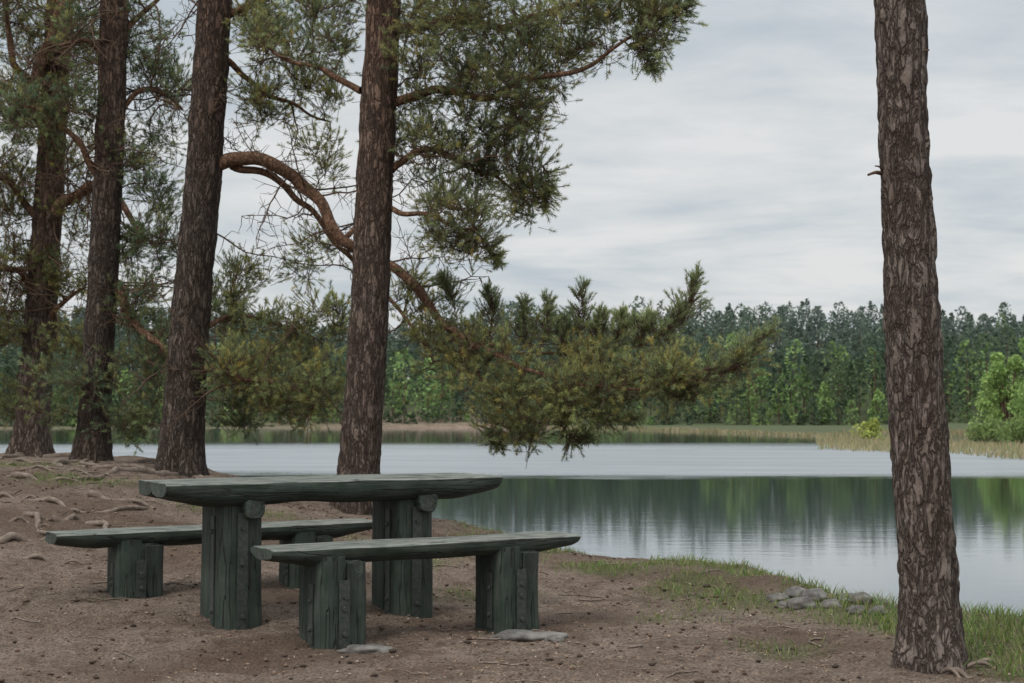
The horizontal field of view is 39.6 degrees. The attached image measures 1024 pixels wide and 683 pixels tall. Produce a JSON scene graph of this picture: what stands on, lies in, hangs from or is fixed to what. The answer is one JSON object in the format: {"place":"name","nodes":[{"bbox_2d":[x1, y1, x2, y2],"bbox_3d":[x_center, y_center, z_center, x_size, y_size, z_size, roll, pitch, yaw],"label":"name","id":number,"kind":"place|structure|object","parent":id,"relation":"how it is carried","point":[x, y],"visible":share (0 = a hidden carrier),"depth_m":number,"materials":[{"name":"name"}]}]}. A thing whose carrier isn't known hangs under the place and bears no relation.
{"place":"outdoors","nodes":[
{"label":"outdoors","id":0,"kind":"place"},
{"bbox_2d":[0,477,1005,682],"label":"fallen pine cones","id":1,"kind":"object","parent":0,"point":[93,661],"visible":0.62,"depth_m":6.79,"materials":[{"name":"brown plant"}]},
{"bbox_2d":[0,341,1023,682],"bbox_3d":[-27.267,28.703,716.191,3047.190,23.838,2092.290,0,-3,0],"label":"ground","id":2,"kind":"structure","parent":0,"point":[170,657],"depth_m":7.51,"materials":[{"name":"soil"}]},
{"bbox_2d":[0,0,164,456],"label":"pine tree","id":3,"kind":"object","parent":2,"relation":"on","point":[43,280],"visible":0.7,"depth_m":16.87,"materials":[{"name":"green plant"}]},
{"bbox_2d":[0,0,345,462],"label":"pine tree","id":4,"kind":"object","parent":2,"relation":"on","point":[109,292],"visible":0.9,"depth_m":14.98,"materials":[{"name":"green plant"}]},
{"bbox_2d":[45,518,371,599],"bbox_3d":[-1.732,1.398,8.409,1.968,0.619,0.352,2,-3,-31],"label":"wooden bench","id":5,"kind":"object","parent":2,"relation":"on","point":[135,563],"visible":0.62,"depth_m":8.09,"materials":[{"name":"green paint"}]},
{"bbox_2d":[138,473,502,629],"bbox_3d":[-1.031,1.245,7.808,1.973,0.995,0.586,2,-3,-31],"label":"picnic table","id":6,"kind":"object","parent":2,"relation":"on","point":[403,506],"visible":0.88,"depth_m":7.54,"materials":[{"name":"green paint"}]},
{"bbox_2d":[336,644,392,653],"bbox_3d":[-0.691,1.475,6.788,0.292,0.059,0.132,0,-3,6],"label":"stone","id":7,"kind":"object","parent":2,"relation":"on","point":[365,649],"visible":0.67,"depth_m":6.75,"materials":[{"name":"grey stone"}]},
{"bbox_2d":[250,531,580,649],"bbox_3d":[-0.453,1.384,7.328,1.781,0.722,0.353,2,-3,-31],"label":"wooden bench","id":8,"kind":"object","parent":2,"relation":"on","point":[332,602],"visible":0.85,"depth_m":7.15,"materials":[{"name":"green paint"}]},
{"bbox_2d":[138,0,783,477],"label":"pine tree","id":9,"kind":"object","parent":2,"relation":"on","point":[672,378],"visible":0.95,"depth_m":13.76,"materials":[{"name":"green plant"}]},
{"bbox_2d":[224,0,709,515],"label":"pine tree","id":10,"kind":"object","parent":2,"relation":"on","point":[382,100],"visible":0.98,"depth_m":12.88,"materials":[{"name":"green plant"}]},
{"bbox_2d":[0,452,999,677],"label":"exposed roots","id":11,"kind":"object","parent":2,"relation":"on","point":[131,466],"visible":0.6,"depth_m":11.00,"materials":[{"name":"brown wood"}]},
{"bbox_2d":[0,465,1016,682],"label":"fallen twigs","id":12,"kind":"object","parent":2,"relation":"on","point":[546,573],"visible":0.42,"depth_m":7.97,"materials":[{"name":"brown wood"}]},
{"bbox_2d":[0,296,1023,426],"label":"distant forest","id":13,"kind":"object","parent":2,"relation":"on","point":[849,362],"visible":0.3,"depth_m":246.78,"materials":[{"name":"green plant"}]},
{"bbox_2d":[0,459,1023,682],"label":"grass","id":14,"kind":"structure","parent":2,"relation":"on","point":[983,629],"depth_m":8.14,"materials":[{"name":"green plant"}]},
{"bbox_2d":[0,465,1023,682],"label":"bark flakes","id":15,"kind":"object","parent":2,"relation":"on","point":[636,632],"visible":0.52,"depth_m":7.41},
{"bbox_2d":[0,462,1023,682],"bbox_3d":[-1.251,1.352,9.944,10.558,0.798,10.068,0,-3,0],"label":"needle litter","id":16,"kind":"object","parent":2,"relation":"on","point":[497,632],"visible":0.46,"depth_m":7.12,"materials":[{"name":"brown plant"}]},
{"bbox_2d":[0,463,1023,682],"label":"ground pebbles","id":17,"kind":"object","parent":2,"relation":"on","point":[337,671],"visible":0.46,"depth_m":7.46,"materials":[{"name":"grey stone"}]},
{"bbox_2d":[491,629,567,641],"bbox_3d":[0.082,1.489,7.154,0.406,0.076,0.224,0,-3,-6],"label":"stone","id":18,"kind":"object","parent":2,"relation":"on","point":[519,635],"visible":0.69,"depth_m":7.09,"materials":[{"name":"grey stone"}]},
{"bbox_2d":[544,634,564,641],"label":"stone","id":19,"kind":"object","parent":2,"relation":"on","point":[556,638],"visible":0.91,"depth_m":7.05,"materials":[{"name":"grey stone"}]},
{"bbox_2d":[766,593,788,602],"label":"stone","id":20,"kind":"object","parent":2,"relation":"on","point":[777,597],"visible":0.75,"depth_m":8.64,"materials":[{"name":"grey stone"}]},
{"bbox_2d":[776,601,786,607],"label":"stone","id":21,"kind":"object","parent":2,"relation":"on","point":[782,604],"visible":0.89,"depth_m":8.36,"materials":[{"name":"grey stone"}]},
{"bbox_2d":[783,586,805,597],"bbox_3d":[1.745,1.557,8.767,0.122,0.098,0.162,-3,-4,44],"label":"stone","id":22,"kind":"object","parent":2,"relation":"on","point":[793,591],"visible":0.59,"depth_m":8.73,"materials":[{"name":"grey stone"}]},
{"bbox_2d":[786,597,817,609],"bbox_3d":[1.704,1.543,8.345,0.193,0.100,0.131,-2,-3,31],"label":"stone","id":23,"kind":"object","parent":2,"relation":"on","point":[802,602],"visible":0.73,"depth_m":8.30,"materials":[{"name":"grey stone"}]},
{"bbox_2d":[802,588,827,601],"bbox_3d":[1.830,1.549,8.624,0.192,0.103,0.137,2,-4,-34],"label":"stone","id":24,"kind":"object","parent":2,"relation":"on","point":[814,593],"visible":0.63,"depth_m":8.58,"materials":[{"name":"grey stone"}]},
{"bbox_2d":[818,599,843,608],"bbox_3d":[1.852,1.535,8.250,0.142,0.081,0.101,1,-3,-14],"label":"stone","id":25,"kind":"object","parent":2,"relation":"on","point":[827,603],"visible":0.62,"depth_m":8.22,"materials":[{"name":"grey stone"}]},
{"bbox_2d":[846,605,865,614],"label":"stone","id":26,"kind":"object","parent":2,"relation":"on","point":[854,608],"visible":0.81,"depth_m":8.05,"materials":[{"name":"grey stone"}]},
{"bbox_2d":[848,592,874,603],"bbox_3d":[2.058,1.521,8.388,0.169,0.091,0.122,1,-3,-12],"label":"stone","id":27,"kind":"object","parent":2,"relation":"on","point":[865,595],"visible":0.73,"depth_m":8.35,"materials":[{"name":"grey stone"}]},
{"bbox_2d":[868,605,888,615],"bbox_3d":[2.064,1.519,7.991,0.098,0.077,0.148,1,-3,-13],"label":"stone","id":28,"kind":"object","parent":2,"relation":"on","point":[874,608],"visible":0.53,"depth_m":7.95,"materials":[{"name":"grey stone"}]},
{"bbox_2d":[876,598,890,606],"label":"stone","id":29,"kind":"object","parent":2,"relation":"on","point":[880,600],"visible":0.35,"depth_m":8.27,"materials":[{"name":"grey stone"}]},
{"bbox_2d":[867,0,967,674],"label":"pine tree","id":30,"kind":"object","parent":2,"relation":"on","point":[930,637],"visible":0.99,"depth_m":6.31,"materials":[{"name":"brown plant"}]},
{"bbox_2d":[974,352,1023,432],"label":"birch tree","id":31,"kind":"object","parent":2,"relation":"on","point":[996,385],"visible":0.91,"depth_m":111.97,"materials":[{"name":"green plant"}]},
{"bbox_2d":[1007,337,1023,431],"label":"birch tree","id":32,"kind":"object","parent":2,"relation":"on","point":[1016,405],"visible":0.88,"depth_m":106.72,"materials":[{"name":"green plant"}]},
{"bbox_2d":[0,428,1023,616],"bbox_3d":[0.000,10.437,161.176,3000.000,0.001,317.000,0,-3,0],"label":"lake water","id":33,"kind":"structure","parent":0,"point":[803,506],"depth_m":38.12,"materials":[{"name":"grey liquid"}]},
{"bbox_2d":[300,425,1023,458],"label":"reed bed","id":34,"kind":"object","parent":33,"relation":"on","point":[1015,449],"visible":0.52,"depth_m":95.79,"materials":[{"name":"green plant"}]},
{"bbox_2d":[849,417,884,439],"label":"willow shrub","id":35,"kind":"object","parent":33,"relation":"in","point":[871,427],"visible":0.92,"depth_m":117.76,"materials":[{"name":"green plant"}]},
{"bbox_2d":[965,416,1014,444],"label":"willow shrub","id":36,"kind":"object","parent":33,"relation":"in","point":[987,429],"visible":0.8,"depth_m":99.52,"materials":[{"name":"green plant"}]},
{"bbox_2d":[994,413,1023,443],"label":"willow shrub","id":37,"kind":"object","parent":33,"relation":"in","point":[1014,434],"visible":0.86,"depth_m":95.81,"materials":[{"name":"green plant"}]},
{"bbox_2d":[0,0,1023,379],"label":"sky","id":38,"kind":"structure","parent":0,"point":[752,157],"materials":[{"name":"white"}]}
]}

